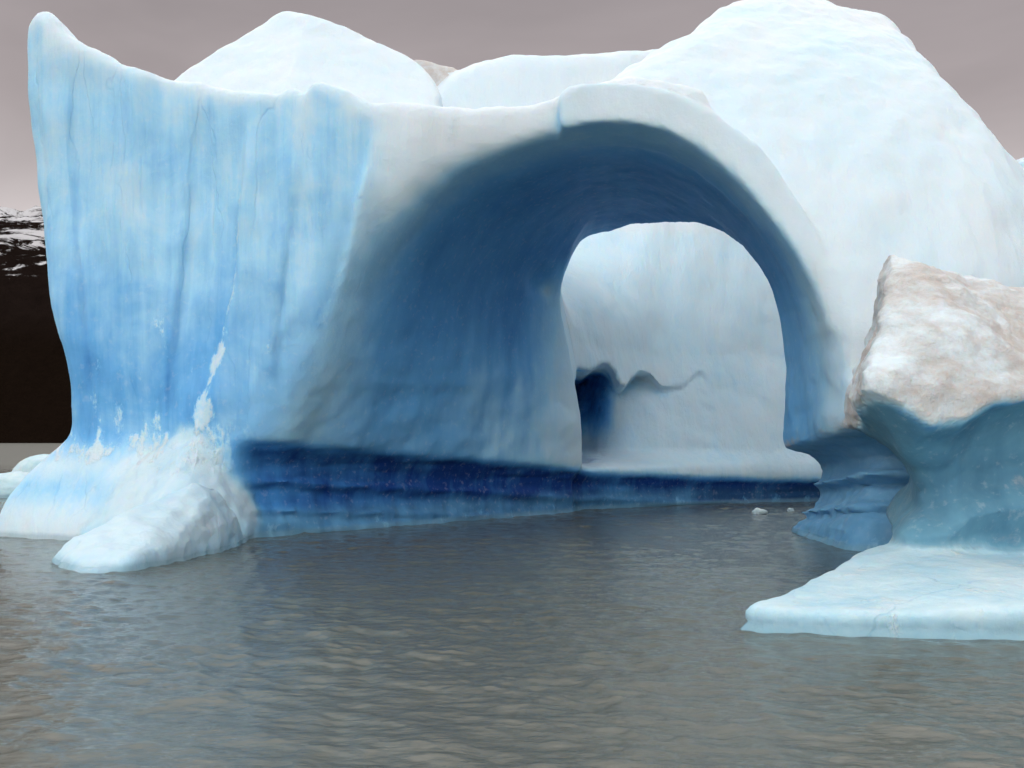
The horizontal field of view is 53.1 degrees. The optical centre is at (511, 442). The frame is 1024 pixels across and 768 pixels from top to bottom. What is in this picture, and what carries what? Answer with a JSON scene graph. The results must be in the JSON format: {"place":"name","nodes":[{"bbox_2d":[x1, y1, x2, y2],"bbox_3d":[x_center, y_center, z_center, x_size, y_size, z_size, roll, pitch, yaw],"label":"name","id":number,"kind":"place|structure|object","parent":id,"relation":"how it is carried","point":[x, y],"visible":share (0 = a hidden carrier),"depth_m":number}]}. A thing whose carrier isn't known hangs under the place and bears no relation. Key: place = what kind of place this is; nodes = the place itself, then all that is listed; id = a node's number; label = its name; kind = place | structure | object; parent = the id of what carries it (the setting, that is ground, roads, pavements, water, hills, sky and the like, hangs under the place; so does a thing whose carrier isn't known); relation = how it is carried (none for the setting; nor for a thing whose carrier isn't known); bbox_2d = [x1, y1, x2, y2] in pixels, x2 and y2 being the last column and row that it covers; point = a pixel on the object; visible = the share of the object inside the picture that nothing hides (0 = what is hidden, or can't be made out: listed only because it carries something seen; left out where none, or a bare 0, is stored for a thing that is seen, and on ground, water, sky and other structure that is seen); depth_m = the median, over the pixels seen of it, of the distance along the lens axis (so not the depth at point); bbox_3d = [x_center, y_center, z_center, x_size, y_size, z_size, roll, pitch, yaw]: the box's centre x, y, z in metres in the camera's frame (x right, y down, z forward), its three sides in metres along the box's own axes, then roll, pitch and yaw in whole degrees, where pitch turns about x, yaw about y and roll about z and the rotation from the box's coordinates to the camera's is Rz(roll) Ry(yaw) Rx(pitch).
{"place":"outdoors","nodes":[
{"label":"outdoors","id":0,"kind":"place"},
{"bbox_2d":[0,206,71,442],"bbox_3d":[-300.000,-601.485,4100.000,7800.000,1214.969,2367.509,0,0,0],"label":"mountain","id":1,"kind":"structure","parent":0,"point":[35,395],"depth_m":3582.07},
{"bbox_2d":[0,443,1023,767],"bbox_3d":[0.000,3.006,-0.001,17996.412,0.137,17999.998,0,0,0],"label":"water","id":2,"kind":"structure","parent":0,"point":[600,639],"depth_m":14.07},
{"bbox_2d":[0,471,28,497],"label":"ice floe","id":3,"kind":"object","parent":2,"relation":"on","point":[10,482],"visible":0.2,"depth_m":55.49},
{"bbox_2d":[12,454,48,471],"bbox_3d":[-28.381,2.104,64.035,5.282,2.942,4.408,0,0,0],"label":"ice floe","id":4,"kind":"object","parent":2,"relation":"on","point":[30,463],"visible":0.12,"depth_m":62.64},
{"bbox_2d":[0,0,1023,572],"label":"iceberg","id":5,"kind":"object","parent":2,"relation":"on","point":[310,274],"visible":0.88,"depth_m":32.57},
{"bbox_2d":[752,508,767,513],"bbox_3d":[10.383,2.885,42.977,0.629,0.270,0.499,0,0,-23],"label":"ice chunk","id":6,"kind":"object","parent":2,"relation":"on","point":[758,511],"visible":0.9,"depth_m":42.84},
{"bbox_2d":[740,255,1023,639],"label":"iceberg","id":7,"kind":"object","parent":2,"relation":"on","point":[934,399],"visible":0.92,"depth_m":19.96},
{"bbox_2d":[0,0,1023,210],"label":"sky","id":8,"kind":"structure","parent":0,"point":[976,46]}
]}

